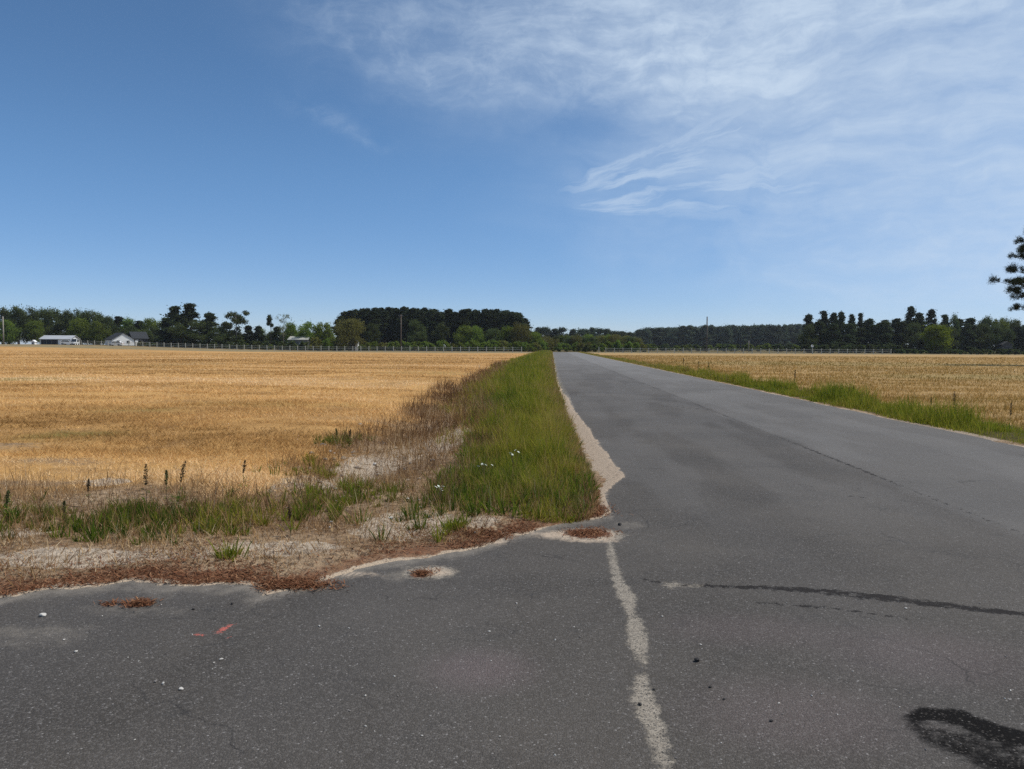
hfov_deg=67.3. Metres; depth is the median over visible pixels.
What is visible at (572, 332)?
broadleaf tree
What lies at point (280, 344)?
bush
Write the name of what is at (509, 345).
bush
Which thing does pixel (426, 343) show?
bush
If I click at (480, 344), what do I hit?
bush
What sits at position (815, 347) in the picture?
bush
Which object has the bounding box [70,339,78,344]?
parked van
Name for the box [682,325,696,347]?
tree
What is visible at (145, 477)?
tall weed
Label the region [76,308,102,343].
broadleaf tree
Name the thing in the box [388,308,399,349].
pine tree
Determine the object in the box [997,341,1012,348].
barn
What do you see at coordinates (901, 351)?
bush
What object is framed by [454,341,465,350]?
bush
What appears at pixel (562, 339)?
tree
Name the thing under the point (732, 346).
bush
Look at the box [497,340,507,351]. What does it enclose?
bush
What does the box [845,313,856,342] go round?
pine tree
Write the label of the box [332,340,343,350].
bush
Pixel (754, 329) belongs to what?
tree
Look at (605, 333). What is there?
broadleaf tree
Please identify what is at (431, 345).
bush
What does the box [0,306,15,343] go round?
broadleaf tree
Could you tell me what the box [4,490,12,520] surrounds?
tall weed
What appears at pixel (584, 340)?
tree
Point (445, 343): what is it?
bush
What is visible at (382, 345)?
bush
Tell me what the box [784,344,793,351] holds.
bush
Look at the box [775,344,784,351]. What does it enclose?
bush
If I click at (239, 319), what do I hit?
broadleaf tree
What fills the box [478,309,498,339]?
pine tree
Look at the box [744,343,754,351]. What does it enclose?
bush
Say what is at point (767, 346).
bush
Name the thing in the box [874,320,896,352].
pine tree
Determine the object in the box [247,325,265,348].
pine tree
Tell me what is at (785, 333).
tree
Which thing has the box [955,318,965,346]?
pine tree
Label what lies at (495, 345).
bush
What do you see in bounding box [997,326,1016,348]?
tree
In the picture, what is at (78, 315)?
broadleaf tree
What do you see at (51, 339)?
shed
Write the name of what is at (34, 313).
broadleaf tree
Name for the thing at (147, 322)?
broadleaf tree
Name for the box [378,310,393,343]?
pine tree
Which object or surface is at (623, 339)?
tree
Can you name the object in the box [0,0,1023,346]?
sky
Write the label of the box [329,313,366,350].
broadleaf tree
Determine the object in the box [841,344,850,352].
bush
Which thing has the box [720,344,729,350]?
bush
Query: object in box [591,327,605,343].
broadleaf tree
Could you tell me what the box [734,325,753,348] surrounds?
tree
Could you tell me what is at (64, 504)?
tall weed
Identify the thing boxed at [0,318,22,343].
understory tree
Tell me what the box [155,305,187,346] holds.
pine tree
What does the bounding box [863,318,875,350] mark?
pine tree
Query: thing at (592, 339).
tree
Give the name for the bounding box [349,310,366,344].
pine tree
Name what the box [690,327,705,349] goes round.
tree
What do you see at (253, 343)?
bush
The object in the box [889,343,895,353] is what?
bush
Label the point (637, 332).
tree
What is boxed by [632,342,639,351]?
bush
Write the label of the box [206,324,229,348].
broadleaf tree
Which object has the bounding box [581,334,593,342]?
tree
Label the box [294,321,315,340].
broadleaf tree
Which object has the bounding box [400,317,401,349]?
utility pole
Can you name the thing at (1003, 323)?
broadleaf tree
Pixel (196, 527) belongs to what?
green weeds
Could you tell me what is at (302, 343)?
bush
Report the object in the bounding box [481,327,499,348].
broadleaf tree
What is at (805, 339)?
pine tree
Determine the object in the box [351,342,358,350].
garden shed
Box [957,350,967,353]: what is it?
bush
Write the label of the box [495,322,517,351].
broadleaf tree
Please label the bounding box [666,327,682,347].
tree
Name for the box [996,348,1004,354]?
bush
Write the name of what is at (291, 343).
bush
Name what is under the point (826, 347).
bush
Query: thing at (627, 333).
broadleaf tree
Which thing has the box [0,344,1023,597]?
ground
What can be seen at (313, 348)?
fence
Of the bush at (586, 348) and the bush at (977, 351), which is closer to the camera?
the bush at (977, 351)
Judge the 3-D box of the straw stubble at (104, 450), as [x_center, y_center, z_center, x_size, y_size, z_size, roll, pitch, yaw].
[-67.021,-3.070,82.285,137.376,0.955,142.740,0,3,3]
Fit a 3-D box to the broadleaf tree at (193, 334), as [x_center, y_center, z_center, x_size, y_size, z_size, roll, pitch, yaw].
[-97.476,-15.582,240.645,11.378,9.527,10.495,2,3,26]
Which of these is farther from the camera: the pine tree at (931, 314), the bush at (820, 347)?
the pine tree at (931, 314)
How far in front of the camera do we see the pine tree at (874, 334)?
247.30 m
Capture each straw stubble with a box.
[0,350,519,498]
[604,355,1023,428]
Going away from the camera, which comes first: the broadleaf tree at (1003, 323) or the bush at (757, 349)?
the broadleaf tree at (1003, 323)
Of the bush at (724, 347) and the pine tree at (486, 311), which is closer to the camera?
the pine tree at (486, 311)
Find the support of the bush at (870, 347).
on the ground at (604, 468)
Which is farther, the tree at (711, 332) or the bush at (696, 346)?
the tree at (711, 332)
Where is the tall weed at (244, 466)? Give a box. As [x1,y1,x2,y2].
[235,459,247,486]
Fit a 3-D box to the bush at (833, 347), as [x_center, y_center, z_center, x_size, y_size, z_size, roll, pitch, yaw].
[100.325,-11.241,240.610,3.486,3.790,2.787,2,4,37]
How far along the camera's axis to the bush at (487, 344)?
237.32 m
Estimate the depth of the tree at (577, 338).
273.97 m
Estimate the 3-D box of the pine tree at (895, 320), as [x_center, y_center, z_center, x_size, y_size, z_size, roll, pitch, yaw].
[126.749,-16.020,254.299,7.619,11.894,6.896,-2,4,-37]
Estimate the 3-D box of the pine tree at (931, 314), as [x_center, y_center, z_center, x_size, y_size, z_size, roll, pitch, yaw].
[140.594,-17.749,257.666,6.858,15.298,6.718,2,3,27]
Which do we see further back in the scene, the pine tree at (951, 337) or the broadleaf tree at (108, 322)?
the broadleaf tree at (108, 322)
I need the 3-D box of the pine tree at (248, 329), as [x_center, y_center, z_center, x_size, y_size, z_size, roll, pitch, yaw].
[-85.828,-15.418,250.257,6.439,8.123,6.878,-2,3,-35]
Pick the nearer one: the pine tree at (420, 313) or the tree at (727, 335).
the pine tree at (420, 313)
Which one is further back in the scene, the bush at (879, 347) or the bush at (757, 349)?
the bush at (757, 349)
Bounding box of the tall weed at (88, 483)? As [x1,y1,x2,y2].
[82,478,92,505]
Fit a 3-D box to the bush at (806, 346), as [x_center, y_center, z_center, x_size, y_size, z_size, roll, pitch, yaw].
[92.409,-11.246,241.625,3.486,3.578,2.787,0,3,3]
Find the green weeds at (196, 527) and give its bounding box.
[0,429,578,562]
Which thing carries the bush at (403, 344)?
on the ground at (604, 468)
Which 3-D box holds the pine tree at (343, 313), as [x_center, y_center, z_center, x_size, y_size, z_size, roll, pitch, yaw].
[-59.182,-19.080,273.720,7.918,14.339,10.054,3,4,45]
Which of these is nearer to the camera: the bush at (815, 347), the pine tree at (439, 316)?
the bush at (815, 347)
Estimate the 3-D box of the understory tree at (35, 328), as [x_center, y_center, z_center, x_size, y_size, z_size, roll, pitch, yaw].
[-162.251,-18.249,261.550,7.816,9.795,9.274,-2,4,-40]
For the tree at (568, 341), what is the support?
on the ground at (604, 468)
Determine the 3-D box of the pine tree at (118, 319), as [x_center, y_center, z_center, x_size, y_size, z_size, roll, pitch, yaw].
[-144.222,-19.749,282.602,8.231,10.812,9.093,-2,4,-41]
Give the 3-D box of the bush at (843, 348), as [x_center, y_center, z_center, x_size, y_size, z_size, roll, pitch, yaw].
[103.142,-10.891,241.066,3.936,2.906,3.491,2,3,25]
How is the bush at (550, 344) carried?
on the ground at (604, 468)
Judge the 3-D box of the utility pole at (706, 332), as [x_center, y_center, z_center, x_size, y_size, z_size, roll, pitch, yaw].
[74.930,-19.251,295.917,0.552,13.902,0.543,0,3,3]
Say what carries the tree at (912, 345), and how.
on the ground at (604, 468)
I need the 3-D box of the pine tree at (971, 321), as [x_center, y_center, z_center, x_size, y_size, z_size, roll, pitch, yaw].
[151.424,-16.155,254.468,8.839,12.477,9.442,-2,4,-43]
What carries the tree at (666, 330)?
on the ground at (604, 468)
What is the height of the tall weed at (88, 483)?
0.310 m
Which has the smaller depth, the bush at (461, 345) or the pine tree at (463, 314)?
the bush at (461, 345)
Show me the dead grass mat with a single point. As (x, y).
(231, 537)
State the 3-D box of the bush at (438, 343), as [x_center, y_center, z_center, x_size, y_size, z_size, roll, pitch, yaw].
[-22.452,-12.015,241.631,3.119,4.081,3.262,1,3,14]
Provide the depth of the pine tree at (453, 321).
260.28 m
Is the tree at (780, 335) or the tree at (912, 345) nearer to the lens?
the tree at (912, 345)
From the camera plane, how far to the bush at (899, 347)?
238.84 m
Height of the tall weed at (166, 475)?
0.373 m
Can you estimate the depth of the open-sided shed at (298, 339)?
241.56 m
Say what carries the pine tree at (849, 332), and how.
on the ground at (604, 468)
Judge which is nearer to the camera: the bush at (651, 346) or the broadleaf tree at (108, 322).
the broadleaf tree at (108, 322)
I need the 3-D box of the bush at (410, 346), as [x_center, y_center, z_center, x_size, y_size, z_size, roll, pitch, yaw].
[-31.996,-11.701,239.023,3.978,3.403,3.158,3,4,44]
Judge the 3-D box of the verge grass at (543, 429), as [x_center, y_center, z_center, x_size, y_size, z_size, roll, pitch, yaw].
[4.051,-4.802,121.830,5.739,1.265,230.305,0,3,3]
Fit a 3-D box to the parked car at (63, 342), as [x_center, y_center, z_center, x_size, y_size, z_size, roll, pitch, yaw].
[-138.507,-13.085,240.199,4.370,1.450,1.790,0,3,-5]
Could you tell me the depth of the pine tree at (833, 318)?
256.99 m
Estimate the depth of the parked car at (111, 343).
239.59 m
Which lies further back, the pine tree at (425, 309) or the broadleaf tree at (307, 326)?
the pine tree at (425, 309)
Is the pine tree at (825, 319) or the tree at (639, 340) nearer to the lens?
the pine tree at (825, 319)
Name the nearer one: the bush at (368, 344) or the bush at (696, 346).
the bush at (368, 344)
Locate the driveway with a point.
(569, 697)
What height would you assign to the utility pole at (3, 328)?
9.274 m
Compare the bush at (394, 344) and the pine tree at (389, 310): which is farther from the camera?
the pine tree at (389, 310)
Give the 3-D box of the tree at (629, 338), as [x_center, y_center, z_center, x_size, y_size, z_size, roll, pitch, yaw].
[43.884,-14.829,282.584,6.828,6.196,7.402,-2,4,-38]
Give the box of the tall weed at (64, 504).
[60,500,67,523]
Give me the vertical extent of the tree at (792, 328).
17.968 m
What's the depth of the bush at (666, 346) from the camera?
325.68 m
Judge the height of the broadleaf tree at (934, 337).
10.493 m
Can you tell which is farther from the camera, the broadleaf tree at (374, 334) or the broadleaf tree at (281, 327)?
the broadleaf tree at (374, 334)
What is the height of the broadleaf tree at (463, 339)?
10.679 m
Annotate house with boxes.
[104,332,148,345]
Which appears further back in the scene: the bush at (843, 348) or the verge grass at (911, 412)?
the bush at (843, 348)
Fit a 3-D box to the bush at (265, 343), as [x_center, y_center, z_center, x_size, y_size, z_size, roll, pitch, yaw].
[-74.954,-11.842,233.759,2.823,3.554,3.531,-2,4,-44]
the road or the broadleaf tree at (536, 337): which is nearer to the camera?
the road
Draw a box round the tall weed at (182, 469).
[167,461,186,504]
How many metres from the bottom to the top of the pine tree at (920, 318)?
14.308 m
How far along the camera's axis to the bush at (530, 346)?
236.85 m
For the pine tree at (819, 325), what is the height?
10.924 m
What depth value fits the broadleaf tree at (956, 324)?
252.00 m
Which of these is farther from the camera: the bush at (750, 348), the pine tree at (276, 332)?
the bush at (750, 348)
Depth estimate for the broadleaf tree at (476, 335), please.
248.09 m
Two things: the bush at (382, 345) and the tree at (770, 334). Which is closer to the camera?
the bush at (382, 345)
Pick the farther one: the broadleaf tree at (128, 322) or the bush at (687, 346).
the bush at (687, 346)
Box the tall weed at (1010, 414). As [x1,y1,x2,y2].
[1006,402,1014,431]
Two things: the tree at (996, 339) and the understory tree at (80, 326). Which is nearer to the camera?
the tree at (996, 339)
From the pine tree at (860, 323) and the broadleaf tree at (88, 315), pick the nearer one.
the pine tree at (860, 323)
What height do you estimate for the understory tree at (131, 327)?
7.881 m
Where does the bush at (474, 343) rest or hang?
on the ground at (604, 468)
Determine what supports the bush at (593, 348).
on the ground at (604, 468)
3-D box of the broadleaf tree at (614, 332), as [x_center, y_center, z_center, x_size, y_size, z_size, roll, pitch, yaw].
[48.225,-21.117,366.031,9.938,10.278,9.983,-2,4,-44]
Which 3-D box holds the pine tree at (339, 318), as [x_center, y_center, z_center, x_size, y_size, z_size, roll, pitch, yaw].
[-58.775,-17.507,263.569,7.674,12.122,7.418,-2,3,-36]
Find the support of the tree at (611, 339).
on the ground at (604, 468)
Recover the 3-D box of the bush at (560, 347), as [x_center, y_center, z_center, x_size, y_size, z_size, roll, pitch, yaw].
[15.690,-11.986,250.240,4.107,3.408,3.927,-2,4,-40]
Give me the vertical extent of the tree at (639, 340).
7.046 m
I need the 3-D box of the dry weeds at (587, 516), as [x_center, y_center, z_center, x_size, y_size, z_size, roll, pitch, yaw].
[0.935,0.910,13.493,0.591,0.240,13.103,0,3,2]
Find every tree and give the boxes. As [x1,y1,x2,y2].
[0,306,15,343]
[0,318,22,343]
[4,304,28,343]
[10,316,29,343]
[19,305,44,341]
[20,316,44,342]
[38,306,59,334]
[38,307,52,339]
[48,306,62,334]
[51,308,75,334]
[64,317,93,344]
[68,307,89,344]
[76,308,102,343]
[85,320,113,343]
[92,314,118,339]
[112,316,124,330]
[119,314,134,330]
[124,324,139,333]
[133,320,143,329]
[141,316,156,330]
[141,329,154,342]
[148,325,157,341]
[149,320,161,341]
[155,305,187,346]
[155,317,172,344]
[167,302,200,347]
[167,322,196,347]
[184,319,216,346]
[198,311,227,345]
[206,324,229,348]
[221,322,235,342]
[222,310,249,347]
[238,325,257,344]
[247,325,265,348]
[265,331,277,343]
[266,314,273,344]
[268,326,286,345]
[276,314,291,349]
[284,322,298,342]
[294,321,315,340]
[310,322,335,344]
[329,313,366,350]
[331,316,347,339]
[333,311,347,349]
[343,310,362,336]
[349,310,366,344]
[359,308,372,336]
[360,307,385,339]
[364,321,381,346]
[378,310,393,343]
[382,307,392,342]
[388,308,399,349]
[393,306,409,347]
[402,307,425,350]
[404,318,428,350]
[408,310,428,341]
[420,307,430,350]
[423,309,440,348]
[430,312,447,350]
[430,322,450,346]
[443,309,452,350]
[446,311,464,343]
[449,324,478,346]
[451,309,472,340]
[468,325,485,346]
[469,309,484,340]
[478,308,494,339]
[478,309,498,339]
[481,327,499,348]
[494,309,501,327]
[495,312,509,338]
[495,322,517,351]
[505,311,516,350]
[509,323,533,351]
[514,314,528,340]
[522,318,531,341]
[526,331,543,344]
[537,327,553,337]
[548,338,558,350]
[549,328,559,336]
[558,327,568,335]
[558,335,571,349]
[562,336,572,350]
[566,328,576,342]
[569,334,582,350]
[571,327,589,340]
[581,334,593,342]
[581,335,586,343]
[585,337,599,347]
[589,327,596,333]
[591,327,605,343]
[595,334,606,348]
[601,328,610,335]
[606,329,621,336]
[606,334,619,351]
[612,331,621,341]
[619,335,628,350]
[623,336,636,350]
[624,332,637,338]
[631,336,642,351]
[634,330,644,342]
[639,327,652,344]
[643,327,657,343]
[652,327,666,345]
[660,327,673,345]
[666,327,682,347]
[674,325,690,344]
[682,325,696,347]
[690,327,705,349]
[695,324,714,346]
[707,324,719,346]
[712,327,723,345]
[716,323,733,346]
[731,325,743,347]
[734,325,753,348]
[741,326,754,346]
[750,323,764,346]
[753,324,767,347]
[761,322,778,344]
[771,324,784,344]
[778,324,792,348]
[787,325,800,344]
[792,324,802,345]
[796,313,813,350]
[798,324,822,352]
[809,320,830,352]
[817,310,832,346]
[820,322,847,348]
[825,312,838,329]
[835,310,845,341]
[837,323,860,346]
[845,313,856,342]
[855,313,864,343]
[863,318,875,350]
[864,324,883,352]
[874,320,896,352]
[889,318,902,344]
[890,321,914,347]
[904,306,921,335]
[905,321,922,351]
[914,311,927,349]
[915,328,934,353]
[918,321,953,353]
[924,309,937,327]
[933,323,954,350]
[937,314,950,348]
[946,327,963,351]
[948,312,961,346]
[954,323,983,351]
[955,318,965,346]
[959,317,977,348]
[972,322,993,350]
[976,314,993,348]
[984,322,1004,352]
[986,225,1023,311]
[989,318,1009,344]
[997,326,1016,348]
[1007,319,1023,349]
[1010,325,1023,351]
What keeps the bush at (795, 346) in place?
on the ground at (604, 468)
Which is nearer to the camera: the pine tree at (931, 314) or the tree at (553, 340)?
the pine tree at (931, 314)
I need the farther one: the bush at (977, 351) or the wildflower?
the bush at (977, 351)
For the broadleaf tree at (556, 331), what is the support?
on the ground at (604, 468)
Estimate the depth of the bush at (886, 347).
239.43 m
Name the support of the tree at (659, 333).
on the ground at (604, 468)
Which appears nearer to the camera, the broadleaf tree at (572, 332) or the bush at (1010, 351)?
the bush at (1010, 351)
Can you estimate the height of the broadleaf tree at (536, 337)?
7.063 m
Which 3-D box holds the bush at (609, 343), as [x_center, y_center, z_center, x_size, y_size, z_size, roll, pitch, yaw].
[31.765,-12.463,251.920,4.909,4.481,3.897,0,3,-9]
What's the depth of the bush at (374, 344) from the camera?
242.08 m
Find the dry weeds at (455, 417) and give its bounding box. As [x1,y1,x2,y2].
[0,359,514,586]
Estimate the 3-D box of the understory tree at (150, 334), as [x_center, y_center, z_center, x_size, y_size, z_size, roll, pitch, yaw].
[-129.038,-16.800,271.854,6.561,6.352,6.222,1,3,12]
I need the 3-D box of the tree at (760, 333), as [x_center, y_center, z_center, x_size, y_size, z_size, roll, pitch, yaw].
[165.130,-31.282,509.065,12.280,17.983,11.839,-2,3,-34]
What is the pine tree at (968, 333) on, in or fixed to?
on the ground at (604, 468)
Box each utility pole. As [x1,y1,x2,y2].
[2,317,3,343]
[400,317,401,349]
[706,317,707,351]
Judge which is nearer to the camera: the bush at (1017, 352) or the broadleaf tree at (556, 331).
the bush at (1017, 352)
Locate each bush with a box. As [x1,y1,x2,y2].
[208,341,217,348]
[223,341,234,347]
[236,339,247,348]
[247,340,260,349]
[260,340,269,348]
[277,341,287,349]
[286,341,296,349]
[298,340,308,350]
[309,337,321,350]
[321,337,333,350]
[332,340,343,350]
[364,342,372,349]
[369,341,379,349]
[374,342,390,349]
[390,341,399,349]
[397,341,408,350]
[404,341,413,350]
[411,341,424,350]
[420,341,428,350]
[424,343,437,350]
[436,341,444,350]
[439,340,452,350]
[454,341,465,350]
[464,338,479,350]
[476,342,487,351]
[483,341,492,350]
[488,340,500,350]
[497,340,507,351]
[506,343,512,350]
[511,341,521,348]
[514,342,528,351]
[525,344,537,351]
[527,342,542,351]
[540,341,548,349]
[546,342,553,350]
[554,343,566,351]
[562,343,572,351]
[572,341,580,351]
[576,343,584,351]
[582,345,591,351]
[591,343,599,351]
[596,343,607,351]
[605,341,613,351]
[612,339,624,351]
[623,341,635,350]
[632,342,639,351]
[639,344,646,351]
[647,343,657,349]
[663,343,673,349]
[683,344,694,349]
[692,344,701,350]
[707,344,713,350]
[714,344,721,350]
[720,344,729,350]
[728,344,736,351]
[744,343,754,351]
[754,345,762,351]
[762,343,772,351]
[770,344,779,351]
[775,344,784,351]
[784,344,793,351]
[791,344,800,351]
[802,344,810,352]
[808,344,817,352]
[817,345,826,352]
[821,344,831,352]
[828,343,837,352]
[836,345,846,352]
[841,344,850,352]
[850,344,859,352]
[857,344,866,352]
[866,344,876,352]
[874,344,881,353]
[879,344,889,353]
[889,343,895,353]
[895,345,904,353]
[896,349,905,353]
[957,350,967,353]
[973,349,983,353]
[980,349,988,353]
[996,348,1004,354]
[1005,349,1015,354]
[1014,349,1023,354]
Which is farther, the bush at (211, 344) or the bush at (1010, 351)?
the bush at (211, 344)
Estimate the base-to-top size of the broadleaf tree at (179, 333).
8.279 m
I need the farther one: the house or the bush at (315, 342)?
the house
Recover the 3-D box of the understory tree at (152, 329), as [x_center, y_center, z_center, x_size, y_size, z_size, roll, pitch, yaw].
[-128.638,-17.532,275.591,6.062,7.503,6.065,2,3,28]
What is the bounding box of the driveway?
[0,519,664,768]
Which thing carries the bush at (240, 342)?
on the ground at (604, 468)
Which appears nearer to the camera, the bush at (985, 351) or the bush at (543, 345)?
the bush at (985, 351)
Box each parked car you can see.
[60,340,74,344]
[107,341,123,345]
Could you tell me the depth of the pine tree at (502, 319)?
259.64 m
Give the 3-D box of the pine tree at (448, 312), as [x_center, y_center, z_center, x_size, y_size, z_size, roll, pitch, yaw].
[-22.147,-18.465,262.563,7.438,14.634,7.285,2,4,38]
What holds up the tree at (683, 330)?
on the ground at (604, 468)
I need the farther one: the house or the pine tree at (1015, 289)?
the house
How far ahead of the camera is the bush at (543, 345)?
241.38 m
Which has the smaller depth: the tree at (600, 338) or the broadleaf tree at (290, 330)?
the broadleaf tree at (290, 330)
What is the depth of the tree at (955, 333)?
245.86 m
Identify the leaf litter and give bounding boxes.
[0,501,632,607]
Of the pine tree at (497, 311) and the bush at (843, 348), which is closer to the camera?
the bush at (843, 348)
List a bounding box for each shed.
[39,335,80,344]
[287,336,309,349]
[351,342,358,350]
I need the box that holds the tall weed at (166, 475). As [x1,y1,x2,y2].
[161,470,173,501]
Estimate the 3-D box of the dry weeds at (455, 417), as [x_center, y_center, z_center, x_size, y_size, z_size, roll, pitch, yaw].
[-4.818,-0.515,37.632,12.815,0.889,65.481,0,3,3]
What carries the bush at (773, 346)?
on the ground at (604, 468)
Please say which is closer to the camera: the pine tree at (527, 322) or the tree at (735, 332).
the pine tree at (527, 322)
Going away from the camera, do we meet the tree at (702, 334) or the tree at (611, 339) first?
the tree at (611, 339)
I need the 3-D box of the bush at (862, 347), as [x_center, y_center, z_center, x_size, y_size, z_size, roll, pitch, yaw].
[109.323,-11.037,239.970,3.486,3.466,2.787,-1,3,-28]
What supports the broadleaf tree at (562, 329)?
on the ground at (604, 468)
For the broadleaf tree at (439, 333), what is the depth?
250.26 m
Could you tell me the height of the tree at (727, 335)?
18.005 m
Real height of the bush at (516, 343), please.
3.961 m
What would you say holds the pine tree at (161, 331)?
on the ground at (604, 468)
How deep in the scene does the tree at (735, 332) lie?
514.07 m
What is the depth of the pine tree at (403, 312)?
262.06 m
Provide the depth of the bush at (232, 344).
234.47 m
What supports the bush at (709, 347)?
on the ground at (604, 468)
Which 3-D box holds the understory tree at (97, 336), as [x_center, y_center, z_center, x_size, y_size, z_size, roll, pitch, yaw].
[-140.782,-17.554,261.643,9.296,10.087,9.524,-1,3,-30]
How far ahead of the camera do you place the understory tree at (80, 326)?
259.97 m
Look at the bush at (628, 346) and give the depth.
247.22 m
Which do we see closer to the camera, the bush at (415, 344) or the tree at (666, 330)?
the bush at (415, 344)
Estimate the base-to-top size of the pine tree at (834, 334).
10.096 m
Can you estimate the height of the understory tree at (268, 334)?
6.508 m
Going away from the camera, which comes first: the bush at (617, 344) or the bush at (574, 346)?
the bush at (617, 344)
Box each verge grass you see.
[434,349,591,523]
[579,351,1023,444]
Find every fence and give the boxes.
[81,340,521,352]
[606,348,891,353]
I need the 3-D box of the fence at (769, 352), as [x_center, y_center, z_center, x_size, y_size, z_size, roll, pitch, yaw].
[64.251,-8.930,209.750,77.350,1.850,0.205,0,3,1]
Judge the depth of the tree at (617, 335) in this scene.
292.93 m
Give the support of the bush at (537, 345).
on the ground at (604, 468)
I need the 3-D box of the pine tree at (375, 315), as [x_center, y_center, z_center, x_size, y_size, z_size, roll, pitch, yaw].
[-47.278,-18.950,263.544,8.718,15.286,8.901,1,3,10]
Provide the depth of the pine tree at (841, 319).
253.44 m
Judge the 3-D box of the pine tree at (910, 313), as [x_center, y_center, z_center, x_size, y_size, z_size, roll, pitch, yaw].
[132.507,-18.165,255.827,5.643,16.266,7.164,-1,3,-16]
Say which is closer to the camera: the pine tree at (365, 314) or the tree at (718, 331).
the pine tree at (365, 314)
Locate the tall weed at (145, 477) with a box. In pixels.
[132,464,153,503]
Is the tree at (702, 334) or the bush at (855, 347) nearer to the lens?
the bush at (855, 347)
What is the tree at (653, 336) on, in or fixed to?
on the ground at (604, 468)
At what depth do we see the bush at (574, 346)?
253.15 m
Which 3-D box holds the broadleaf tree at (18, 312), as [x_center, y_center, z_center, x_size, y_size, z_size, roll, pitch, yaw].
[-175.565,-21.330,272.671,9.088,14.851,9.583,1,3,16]
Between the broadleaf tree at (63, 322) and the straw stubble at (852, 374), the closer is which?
the straw stubble at (852, 374)
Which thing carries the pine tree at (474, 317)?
on the ground at (604, 468)
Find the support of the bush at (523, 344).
on the ground at (604, 468)
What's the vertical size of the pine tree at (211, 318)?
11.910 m
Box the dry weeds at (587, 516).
[554,416,604,522]
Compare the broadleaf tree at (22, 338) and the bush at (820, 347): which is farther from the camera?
the broadleaf tree at (22, 338)
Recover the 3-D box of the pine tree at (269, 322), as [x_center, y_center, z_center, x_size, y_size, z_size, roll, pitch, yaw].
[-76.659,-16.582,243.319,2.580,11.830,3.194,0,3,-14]
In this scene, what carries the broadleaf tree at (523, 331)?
on the ground at (604, 468)
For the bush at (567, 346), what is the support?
on the ground at (604, 468)
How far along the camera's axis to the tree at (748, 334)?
510.03 m
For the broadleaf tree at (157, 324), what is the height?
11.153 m
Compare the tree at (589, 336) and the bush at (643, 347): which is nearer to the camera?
the bush at (643, 347)
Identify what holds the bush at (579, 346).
on the ground at (604, 468)
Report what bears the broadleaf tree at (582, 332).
on the ground at (604, 468)
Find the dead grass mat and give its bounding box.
[0,394,511,586]
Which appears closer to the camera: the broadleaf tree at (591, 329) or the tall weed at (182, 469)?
the tall weed at (182, 469)
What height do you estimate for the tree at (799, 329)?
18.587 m
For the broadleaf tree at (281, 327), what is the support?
on the ground at (604, 468)
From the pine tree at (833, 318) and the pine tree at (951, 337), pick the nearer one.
the pine tree at (951, 337)
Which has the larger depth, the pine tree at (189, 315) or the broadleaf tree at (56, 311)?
the broadleaf tree at (56, 311)
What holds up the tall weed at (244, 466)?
on the ground at (604, 468)
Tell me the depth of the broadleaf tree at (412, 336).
250.43 m
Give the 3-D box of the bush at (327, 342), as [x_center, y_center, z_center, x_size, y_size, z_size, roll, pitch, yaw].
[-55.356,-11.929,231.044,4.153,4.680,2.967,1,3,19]
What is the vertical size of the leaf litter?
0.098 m
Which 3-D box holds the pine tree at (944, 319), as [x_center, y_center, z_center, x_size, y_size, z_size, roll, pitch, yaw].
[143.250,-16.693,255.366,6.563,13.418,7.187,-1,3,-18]
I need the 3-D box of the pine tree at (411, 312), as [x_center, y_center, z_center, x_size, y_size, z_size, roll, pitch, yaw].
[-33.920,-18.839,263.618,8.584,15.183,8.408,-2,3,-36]
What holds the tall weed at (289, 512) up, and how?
on the ground at (604, 468)
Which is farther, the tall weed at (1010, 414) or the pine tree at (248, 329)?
the pine tree at (248, 329)
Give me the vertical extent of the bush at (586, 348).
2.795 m
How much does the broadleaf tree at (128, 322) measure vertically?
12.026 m
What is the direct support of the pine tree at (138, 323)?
on the ground at (604, 468)
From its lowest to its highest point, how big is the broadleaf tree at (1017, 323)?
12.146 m
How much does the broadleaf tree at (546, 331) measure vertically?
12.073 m
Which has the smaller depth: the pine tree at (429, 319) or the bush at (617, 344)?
the bush at (617, 344)
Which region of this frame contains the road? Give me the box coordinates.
[553,352,1023,768]
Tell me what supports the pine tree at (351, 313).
on the ground at (604, 468)
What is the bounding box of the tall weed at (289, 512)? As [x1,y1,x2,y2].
[286,504,294,536]
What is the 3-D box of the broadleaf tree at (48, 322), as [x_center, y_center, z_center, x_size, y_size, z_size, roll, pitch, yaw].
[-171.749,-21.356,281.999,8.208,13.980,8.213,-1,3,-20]
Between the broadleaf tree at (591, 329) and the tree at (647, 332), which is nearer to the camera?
the broadleaf tree at (591, 329)
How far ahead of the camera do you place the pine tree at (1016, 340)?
246.87 m
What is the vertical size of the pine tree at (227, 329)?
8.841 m
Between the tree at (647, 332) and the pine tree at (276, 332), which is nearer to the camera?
the pine tree at (276, 332)
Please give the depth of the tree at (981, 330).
246.51 m
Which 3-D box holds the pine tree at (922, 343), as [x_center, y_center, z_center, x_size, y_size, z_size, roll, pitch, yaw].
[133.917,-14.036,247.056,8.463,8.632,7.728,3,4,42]
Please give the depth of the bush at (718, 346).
327.64 m
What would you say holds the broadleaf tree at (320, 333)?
on the ground at (604, 468)
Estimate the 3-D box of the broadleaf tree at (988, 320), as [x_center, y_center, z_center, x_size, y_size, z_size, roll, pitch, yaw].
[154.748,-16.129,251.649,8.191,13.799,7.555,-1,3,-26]
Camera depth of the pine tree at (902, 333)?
245.62 m
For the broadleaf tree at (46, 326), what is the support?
on the ground at (604, 468)
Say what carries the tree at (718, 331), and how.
on the ground at (604, 468)
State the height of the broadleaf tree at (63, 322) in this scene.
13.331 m

